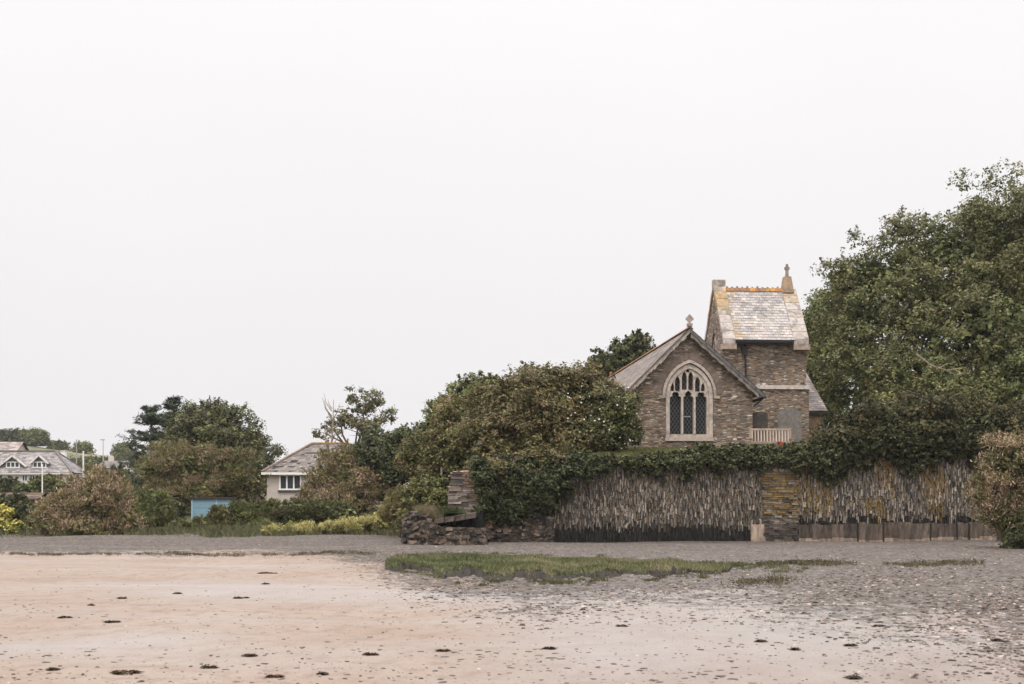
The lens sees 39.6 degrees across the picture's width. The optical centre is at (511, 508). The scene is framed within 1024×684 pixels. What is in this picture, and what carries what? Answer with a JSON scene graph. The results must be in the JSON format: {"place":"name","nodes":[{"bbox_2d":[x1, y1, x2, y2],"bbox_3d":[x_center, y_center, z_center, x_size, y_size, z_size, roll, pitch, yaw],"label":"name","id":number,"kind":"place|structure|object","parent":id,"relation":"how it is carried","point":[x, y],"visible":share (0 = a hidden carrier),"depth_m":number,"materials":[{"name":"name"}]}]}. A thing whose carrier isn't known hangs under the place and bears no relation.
{"place":"outdoors","nodes":[
{"label":"outdoors","id":0,"kind":"place"},
{"bbox_2d":[0,522,401,537],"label":"verge grass","id":1,"kind":"structure","parent":0,"point":[245,530],"depth_m":79.70,"materials":[{"name":"green plant"}]},
{"bbox_2d":[0,446,1023,683],"bbox_3d":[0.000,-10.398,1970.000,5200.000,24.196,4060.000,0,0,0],"label":"ground","id":2,"kind":"structure","parent":0,"point":[190,577],"depth_m":21.09,"materials":[{"name":"beige sand"}]},
{"bbox_2d":[0,428,10,441],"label":"hill tree","id":3,"kind":"object","parent":2,"relation":"on","point":[4,433],"visible":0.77,"depth_m":437.98,"materials":[{"name":"green plant"}]},
{"bbox_2d":[0,503,14,525],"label":"garden shrub","id":4,"kind":"object","parent":2,"relation":"on","point":[6,512],"visible":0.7,"depth_m":81.77,"materials":[{"name":"yellow plant"}]},
{"bbox_2d":[0,476,21,492],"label":"garden shrub","id":5,"kind":"object","parent":2,"relation":"on","point":[6,484],"visible":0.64,"depth_m":149.44,"materials":[{"name":"green plant"}]},
{"bbox_2d":[1,427,23,441],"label":"hill tree","id":6,"kind":"object","parent":2,"relation":"on","point":[13,436],"visible":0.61,"depth_m":437.57,"materials":[{"name":"green plant"}]},
{"bbox_2d":[0,442,28,449],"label":"slate house","id":7,"kind":"structure","parent":2,"relation":"on","point":[13,446],"depth_m":189.69,"materials":[{"name":"grey stone"}]},
{"bbox_2d":[0,519,31,531],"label":"garden shrub","id":8,"kind":"object","parent":2,"relation":"on","point":[14,525],"visible":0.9,"depth_m":80.65,"materials":[{"name":"yellow plant"}]},
{"bbox_2d":[0,492,37,520],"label":"garden shrub","id":9,"kind":"object","parent":2,"relation":"on","point":[21,504],"visible":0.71,"depth_m":91.07,"materials":[{"name":"green plant"}]},
{"bbox_2d":[11,482,33,492],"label":"garden shrub","id":10,"kind":"object","parent":2,"relation":"on","point":[23,487],"visible":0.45,"depth_m":147.33,"materials":[{"name":"green plant"}]},
{"bbox_2d":[0,493,47,503],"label":"garden shed","id":11,"kind":"structure","parent":2,"relation":"on","point":[32,497],"depth_m":109.02,"materials":[{"name":"stone"}]},
{"bbox_2d":[20,508,39,527],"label":"garden shrub","id":12,"kind":"object","parent":2,"relation":"on","point":[30,523],"visible":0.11,"depth_m":82.48,"materials":[{"name":"green plant"}]},
{"bbox_2d":[16,426,51,446],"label":"hill tree","id":13,"kind":"object","parent":2,"relation":"on","point":[34,437],"visible":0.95,"depth_m":437.82,"materials":[{"name":"green plant"}]},
{"bbox_2d":[0,450,85,483],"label":"dormer house","id":14,"kind":"structure","parent":2,"relation":"on","point":[23,465],"depth_m":170.90,"materials":[{"name":"tile"}]},
{"bbox_2d":[22,475,27,480],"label":"window","id":15,"kind":"structure","parent":14,"relation":"in","point":[24,477],"depth_m":170.48,"materials":[{"name":"white glass"}]},
{"bbox_2d":[26,473,68,493],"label":"garden shrub","id":16,"kind":"object","parent":2,"relation":"on","point":[51,482],"visible":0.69,"depth_m":145.11,"materials":[{"name":"green plant"}]},
{"bbox_2d":[45,667,61,670],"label":"seaweed clump","id":17,"kind":"object","parent":2,"relation":"on","point":[51,668],"visible":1,"depth_m":13.92,"materials":[{"name":"brown plant"}]},
{"bbox_2d":[46,438,71,450],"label":"hill tree","id":18,"kind":"object","parent":2,"relation":"on","point":[59,444],"visible":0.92,"depth_m":438.41,"materials":[{"name":"green plant"}]},
{"bbox_2d":[70,455,88,469],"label":"hill tree","id":19,"kind":"object","parent":2,"relation":"on","point":[79,462],"visible":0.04,"depth_m":309.88,"materials":[{"name":"green plant"}]},
{"bbox_2d":[70,440,96,453],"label":"hill tree","id":20,"kind":"object","parent":2,"relation":"on","point":[86,447],"visible":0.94,"depth_m":438.47,"materials":[{"name":"green plant"}]},
{"bbox_2d":[74,457,97,468],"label":"hill tree","id":21,"kind":"object","parent":2,"relation":"on","point":[86,460],"visible":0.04,"depth_m":319.37,"materials":[{"name":"green plant"}]},
{"bbox_2d":[26,462,148,534],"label":"tamarisk bush","id":22,"kind":"object","parent":2,"relation":"on","point":[95,499],"visible":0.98,"depth_m":79.24,"materials":[{"name":"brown plant"}]},
{"bbox_2d":[78,454,107,463],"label":"hill tree","id":23,"kind":"object","parent":2,"relation":"on","point":[99,460],"visible":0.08,"depth_m":328.71,"materials":[{"name":"green plant"}]},
{"bbox_2d":[104,619,121,622],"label":"seaweed clump","id":24,"kind":"object","parent":2,"relation":"on","point":[109,621],"visible":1,"depth_m":19.53,"materials":[{"name":"brown plant"}]},
{"bbox_2d":[104,455,128,460],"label":"hill tree","id":25,"kind":"object","parent":2,"relation":"on","point":[119,459],"depth_m":344.59,"materials":[{"name":"green plant"}]},
{"bbox_2d":[99,456,135,476],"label":"cottage","id":26,"kind":"structure","parent":2,"relation":"on","point":[110,461],"depth_m":217.92,"materials":[{"name":"stone"}]},
{"bbox_2d":[108,440,134,457],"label":"hill tree","id":27,"kind":"object","parent":2,"relation":"on","point":[118,449],"visible":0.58,"depth_m":437.98,"materials":[{"name":"green plant"}]},
{"bbox_2d":[109,463,139,498],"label":"garden shrub","id":28,"kind":"object","parent":2,"relation":"on","point":[120,467],"visible":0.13,"depth_m":139.43,"materials":[{"name":"green plant"}]},
{"bbox_2d":[109,670,143,674],"bbox_3d":[-3.709,1.558,13.625,0.326,0.035,0.296,0,0,0],"label":"seaweed clump","id":29,"kind":"object","parent":2,"relation":"on","point":[120,672],"visible":1,"depth_m":13.62,"materials":[{"name":"brown plant"}]},
{"bbox_2d":[119,451,143,462],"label":"hill tree","id":30,"kind":"object","parent":2,"relation":"on","point":[125,455],"visible":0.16,"depth_m":378.46,"materials":[{"name":"green plant"}]},
{"bbox_2d":[115,404,168,500],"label":"conifer tree","id":31,"kind":"object","parent":2,"relation":"on","point":[150,416],"visible":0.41,"depth_m":127.41,"materials":[{"name":"green plant"}]},
{"bbox_2d":[131,484,182,525],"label":"feathery bush","id":32,"kind":"object","parent":2,"relation":"on","point":[153,506],"visible":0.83,"depth_m":87.43,"materials":[{"name":"green plant"}]},
{"bbox_2d":[148,395,184,452],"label":"conifer tree","id":33,"kind":"object","parent":2,"relation":"on","point":[171,405],"visible":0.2,"depth_m":130.70,"materials":[{"name":"green plant"}]},
{"bbox_2d":[166,497,189,518],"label":"garden shrub","id":34,"kind":"object","parent":2,"relation":"on","point":[182,510],"visible":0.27,"depth_m":94.67,"materials":[{"name":"green plant"}]},
{"bbox_2d":[131,437,225,512],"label":"tamarisk bush","id":35,"kind":"object","parent":2,"relation":"on","point":[179,469],"visible":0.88,"depth_m":99.61,"materials":[{"name":"green plant"}]},
{"bbox_2d":[0,549,384,556],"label":"shore turf line","id":36,"kind":"object","parent":2,"relation":"on","point":[324,552],"visible":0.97,"depth_m":49.31,"materials":[{"name":"green plant"}]},
{"bbox_2d":[173,504,233,528],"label":"feathery bush","id":37,"kind":"object","parent":2,"relation":"on","point":[217,515],"visible":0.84,"depth_m":83.52,"materials":[{"name":"green plant"}]},
{"bbox_2d":[199,664,218,668],"bbox_3d":[-3.051,1.579,14.335,0.212,0.048,0.182,0,0,0],"label":"seaweed clump","id":38,"kind":"object","parent":2,"relation":"on","point":[208,666],"visible":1,"depth_m":14.30,"materials":[{"name":"brown plant"}]},
{"bbox_2d":[134,395,286,501],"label":"sycamore tree","id":39,"kind":"object","parent":2,"relation":"on","point":[216,426],"visible":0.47,"depth_m":116.23,"materials":[{"name":"green plant"}]},
{"bbox_2d":[189,497,236,521],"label":"beach hut","id":40,"kind":"object","parent":2,"relation":"on","point":[201,505],"visible":0.49,"depth_m":89.99,"materials":[{"name":"blue wood"}]},
{"bbox_2d":[197,443,270,502],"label":"tamarisk bush","id":41,"kind":"object","parent":2,"relation":"on","point":[237,468],"visible":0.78,"depth_m":101.27,"materials":[{"name":"green plant"}]},
{"bbox_2d":[241,652,257,656],"bbox_3d":[-2.839,1.571,15.381,0.197,0.043,0.178,0,0,0],"label":"seaweed clump","id":42,"kind":"object","parent":2,"relation":"on","point":[248,655],"visible":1,"depth_m":15.36,"materials":[{"name":"brown plant"}]},
{"bbox_2d":[227,498,277,527],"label":"feathery bush","id":43,"kind":"object","parent":2,"relation":"on","point":[243,513],"visible":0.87,"depth_m":84.41,"materials":[{"name":"green plant"}]},
{"bbox_2d":[257,572,276,573],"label":"seaweed clump","id":44,"kind":"object","parent":2,"relation":"on","point":[267,573],"visible":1,"depth_m":34.95,"materials":[{"name":"brown plant"}]},
{"bbox_2d":[264,673,284,677],"bbox_3d":[-2.277,1.591,13.619,0.220,0.041,0.133,0,0,0],"label":"seaweed clump","id":45,"kind":"object","parent":2,"relation":"on","point":[273,676],"visible":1,"depth_m":13.60,"materials":[{"name":"brown plant"}]},
{"bbox_2d":[266,496,315,524],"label":"feathery bush","id":46,"kind":"object","parent":2,"relation":"on","point":[297,510],"visible":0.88,"depth_m":86.43,"materials":[{"name":"green plant"}]},
{"bbox_2d":[316,671,328,674],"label":"seaweed clump","id":47,"kind":"object","parent":2,"relation":"on","point":[322,673],"visible":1,"depth_m":13.81,"materials":[{"name":"brown plant"}]},
{"bbox_2d":[260,511,395,534],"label":"yellow wildflowers","id":48,"kind":"object","parent":2,"relation":"on","point":[373,522],"visible":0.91,"depth_m":79.89,"materials":[{"name":"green plant"}]},
{"bbox_2d":[261,442,399,503],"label":"bungalow","id":49,"kind":"object","parent":2,"relation":"on","point":[284,480],"visible":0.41,"depth_m":115.00,"materials":[{"name":"grey"}]},
{"bbox_2d":[278,475,301,491],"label":"window","id":50,"kind":"structure","parent":49,"relation":"in","point":[287,483],"depth_m":114.99,"materials":[{"name":"white glass"}]},
{"bbox_2d":[322,395,339,441],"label":"bare tree","id":51,"kind":"object","parent":2,"relation":"on","point":[332,420],"visible":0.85,"depth_m":125.95,"materials":[{"name":"plant"}]},
{"bbox_2d":[305,496,359,524],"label":"feathery bush","id":52,"kind":"object","parent":2,"relation":"on","point":[325,511],"visible":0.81,"depth_m":87.50,"materials":[{"name":"green plant"}]},
{"bbox_2d":[292,438,403,515],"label":"tamarisk bush","id":53,"kind":"object","parent":2,"relation":"on","point":[342,475],"visible":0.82,"depth_m":97.27,"materials":[{"name":"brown plant"}]},
{"bbox_2d":[311,384,399,444],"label":"sparse tree","id":54,"kind":"object","parent":2,"relation":"on","point":[360,425],"visible":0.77,"depth_m":127.38,"materials":[{"name":"green plant"}]},
{"bbox_2d":[362,651,378,655],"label":"seaweed clump","id":55,"kind":"object","parent":2,"relation":"on","point":[368,653],"visible":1,"depth_m":15.73,"materials":[{"name":"brown plant"}]},
{"bbox_2d":[348,422,419,489],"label":"elder tree","id":56,"kind":"object","parent":2,"relation":"on","point":[380,449],"visible":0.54,"depth_m":97.84,"materials":[{"name":"green plant"}]},
{"bbox_2d":[376,484,411,536],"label":"wispy bush","id":57,"kind":"object","parent":2,"relation":"on","point":[388,509],"visible":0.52,"depth_m":75.60,"materials":[{"name":"green plant"}]},
{"bbox_2d":[391,472,450,537],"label":"bush","id":58,"kind":"object","parent":2,"relation":"on","point":[428,490],"visible":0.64,"depth_m":68.30,"materials":[{"name":"green plant"}]},
{"bbox_2d":[435,648,450,651],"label":"seaweed clump","id":59,"kind":"object","parent":2,"relation":"on","point":[446,649],"visible":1,"depth_m":16.08,"materials":[{"name":"brown plant"}]},
{"bbox_2d":[400,511,487,544],"bbox_3d":[-3.016,0.990,63.659,3.970,1.820,3.082,0,0,0],"label":"stone outcrop","id":60,"kind":"object","parent":2,"relation":"on","point":[419,528],"visible":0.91,"depth_m":62.39,"materials":[{"name":"stone"}]},
{"bbox_2d":[400,503,452,524],"bbox_3d":[-3.856,0.170,63.663,2.492,1.060,2.520,0,0,0],"label":"dry tussock","id":61,"kind":"object","parent":60,"relation":"on","point":[432,512],"visible":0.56,"depth_m":63.22,"materials":[{"name":"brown plant"}]},
{"bbox_2d":[434,503,467,512],"bbox_3d":[-2.806,-0.050,63.990,1.798,0.500,2.821,0,0,0],"label":"green tussock","id":62,"kind":"object","parent":60,"relation":"on","point":[450,509],"visible":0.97,"depth_m":63.15,"materials":[{"name":"green plant"}]},
{"bbox_2d":[391,380,500,489],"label":"bronze bush","id":63,"kind":"object","parent":2,"relation":"on","point":[428,455],"visible":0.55,"depth_m":71.77,"materials":[{"name":"green plant"}]},
{"bbox_2d":[460,508,550,541],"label":"rubble wall","id":64,"kind":"structure","parent":2,"relation":"on","point":[537,531],"depth_m":65.91,"materials":[{"name":"stone"}]},
{"bbox_2d":[447,471,492,538],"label":"broken wall","id":65,"kind":"structure","parent":64,"relation":"on","point":[457,494],"depth_m":65.27,"materials":[{"name":"stone"}]},
{"bbox_2d":[0,563,1013,683],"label":"seaweed scraps","id":66,"kind":"object","parent":2,"relation":"on","point":[658,681],"visible":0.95,"depth_m":14.70,"materials":[{"name":"brown plant"}]},
{"bbox_2d":[0,558,1023,683],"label":"stray pebbles","id":67,"kind":"object","parent":2,"relation":"on","point":[881,660],"visible":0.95,"depth_m":15.70,"materials":[{"name":"grey stone"}]},
{"bbox_2d":[8,538,1023,678],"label":"shingle","id":68,"kind":"object","parent":2,"relation":"on","point":[981,621],"visible":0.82,"depth_m":24.45,"materials":[{"name":"grey gravel"}]},
{"bbox_2d":[542,646,555,649],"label":"seaweed clump","id":69,"kind":"object","parent":2,"relation":"on","point":[548,648],"visible":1,"depth_m":16.27,"materials":[{"name":"brown plant"}]},
{"bbox_2d":[385,555,738,580],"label":"turf island","id":70,"kind":"structure","parent":2,"relation":"on","point":[539,574],"depth_m":33.99,"materials":[{"name":"plant"}]},
{"bbox_2d":[385,563,732,579],"bbox_3d":[1.632,1.541,35.934,10.068,0.266,11.048,0,0,0],"label":"marsh edge weed","id":71,"kind":"object","parent":70,"relation":"on","point":[619,572],"visible":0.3,"depth_m":34.68,"materials":[{"name":"green plant"}]},
{"bbox_2d":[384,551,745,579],"bbox_3d":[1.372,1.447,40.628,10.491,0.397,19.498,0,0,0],"label":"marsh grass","id":72,"kind":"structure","parent":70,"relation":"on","point":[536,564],"depth_m":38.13,"materials":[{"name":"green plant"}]},
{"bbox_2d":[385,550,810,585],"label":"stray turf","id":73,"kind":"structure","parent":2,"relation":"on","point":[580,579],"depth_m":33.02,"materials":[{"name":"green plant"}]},
{"bbox_2d":[484,456,996,542],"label":"sea wall","id":74,"kind":"structure","parent":2,"relation":"on","point":[778,527],"depth_m":67.64,"materials":[{"name":"stone"}]},
{"bbox_2d":[464,449,614,528],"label":"overhanging ivy","id":75,"kind":"object","parent":74,"relation":"attached to","point":[544,490],"visible":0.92,"depth_m":65.60,"materials":[{"name":"green plant"}]},
{"bbox_2d":[570,437,843,487],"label":"ivy hedge","id":76,"kind":"object","parent":74,"relation":"attached to","point":[801,455],"visible":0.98,"depth_m":67.17,"materials":[{"name":"green plant"}]},
{"bbox_2d":[827,411,1014,484],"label":"ivy hedge","id":77,"kind":"object","parent":74,"relation":"attached to","point":[919,451],"visible":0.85,"depth_m":68.09,"materials":[{"name":"green plant"}]},
{"bbox_2d":[715,573,799,594],"bbox_3d":[5.593,1.581,32.323,1.891,0.151,10.923,0,0,10],"label":"weed patch","id":78,"kind":"object","parent":2,"relation":"on","point":[751,581],"visible":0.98,"depth_m":30.72,"materials":[{"name":"green plant"}]},
{"bbox_2d":[754,639,768,641],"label":"seaweed clump","id":79,"kind":"object","parent":2,"relation":"on","point":[760,640],"visible":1,"depth_m":16.78,"materials":[{"name":"brown plant"}]},
{"bbox_2d":[699,557,856,566],"bbox_3d":[7.450,1.542,40.954,7.363,0.196,4.636,0,0,-26],"label":"turf strip","id":80,"kind":"object","parent":2,"relation":"on","point":[817,562],"visible":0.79,"depth_m":40.72,"materials":[{"name":"green plant"}]},
{"bbox_2d":[842,643,857,645],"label":"seaweed clump","id":81,"kind":"object","parent":2,"relation":"on","point":[849,644],"visible":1,"depth_m":16.34,"materials":[{"name":"brown plant"}]},
{"bbox_2d":[842,674,862,678],"bbox_3d":[3.220,1.570,13.404,0.196,0.054,0.225,0,0,-22],"label":"seaweed clump","id":82,"kind":"object","parent":2,"relation":"on","point":[854,676],"visible":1,"depth_m":13.37,"materials":[{"name":"brown plant"}]},
{"bbox_2d":[882,557,985,566],"bbox_3d":[12.235,1.561,41.314,2.895,0.184,6.844,0,0,19],"label":"weed strip","id":83,"kind":"object","parent":2,"relation":"on","point":[926,563],"visible":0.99,"depth_m":41.32,"materials":[{"name":"green plant"}]},
{"bbox_2d":[962,425,1023,542],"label":"tamarisk bush","id":84,"kind":"object","parent":2,"relation":"on","point":[999,484],"visible":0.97,"depth_m":56.76,"materials":[{"name":"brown plant"}]},
{"bbox_2d":[997,511,1023,548],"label":"feathery bush","id":85,"kind":"object","parent":2,"relation":"on","point":[1014,539],"visible":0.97,"depth_m":55.78,"materials":[{"name":"green plant"}]},
{"bbox_2d":[0,0,1023,483],"label":"sky","id":86,"kind":"structure","parent":0,"point":[276,207],"materials":[{"name":"white"}]},
{"bbox_2d":[447,450,1001,542],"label":"churchyard lawn","id":87,"kind":"structure","parent":0,"point":[687,531],"depth_m":67.42,"materials":[{"name":"plant"}]},
{"bbox_2d":[407,370,504,445],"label":"holm oak","id":88,"kind":"object","parent":87,"relation":"on","point":[489,379],"visible":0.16,"depth_m":83.50,"materials":[{"name":"green plant"}]},
{"bbox_2d":[446,358,638,490],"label":"hawthorn bush","id":89,"kind":"object","parent":87,"relation":"on","point":[520,410],"visible":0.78,"depth_m":68.10,"materials":[{"name":"green plant"}]},
{"bbox_2d":[551,384,645,452],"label":"rose bush","id":90,"kind":"object","parent":87,"relation":"on","point":[624,426],"visible":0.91,"depth_m":67.88,"materials":[{"name":"green plant"}]},
{"bbox_2d":[577,328,657,380],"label":"pine tree","id":91,"kind":"object","parent":87,"relation":"on","point":[633,347],"visible":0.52,"depth_m":116.95,"materials":[{"name":"green plant"}]},
{"bbox_2d":[569,446,686,454],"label":"lawn grass","id":92,"kind":"structure","parent":87,"relation":"on","point":[633,451],"depth_m":69.36,"materials":[{"name":"green plant"}]},
{"bbox_2d":[609,264,828,447],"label":"church","id":93,"kind":"structure","parent":87,"relation":"on","point":[732,371],"depth_m":80.03,"materials":[{"name":"stone"}]},
{"bbox_2d":[752,412,767,445],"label":"gravestone","id":94,"kind":"object","parent":87,"relation":"on","point":[759,419],"visible":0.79,"depth_m":75.00,"materials":[{"name":"stone"}]},
{"bbox_2d":[749,428,793,444],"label":"bench","id":95,"kind":"object","parent":87,"relation":"on","point":[790,440],"visible":0.82,"depth_m":71.00,"materials":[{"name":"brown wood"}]},
{"bbox_2d":[777,407,801,445],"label":"gravestone","id":96,"kind":"object","parent":87,"relation":"on","point":[790,417],"visible":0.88,"depth_m":75.20,"materials":[{"name":"stone"}]},
{"bbox_2d":[801,272,851,428],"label":"ash tree","id":97,"kind":"object","parent":87,"relation":"on","point":[826,421],"visible":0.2,"depth_m":98.99,"materials":[{"name":"green plant"}]},
{"bbox_2d":[805,158,1023,430],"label":"sycamore tree","id":98,"kind":"object","parent":87,"relation":"on","point":[981,284],"visible":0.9,"depth_m":85.60,"materials":[{"name":"green plant"}]},
{"bbox_2d":[806,385,1023,460],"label":"scrub bank","id":99,"kind":"structure","parent":87,"relation":"on","point":[875,412],"depth_m":68.62,"materials":[{"name":"green plant"}]}
]}

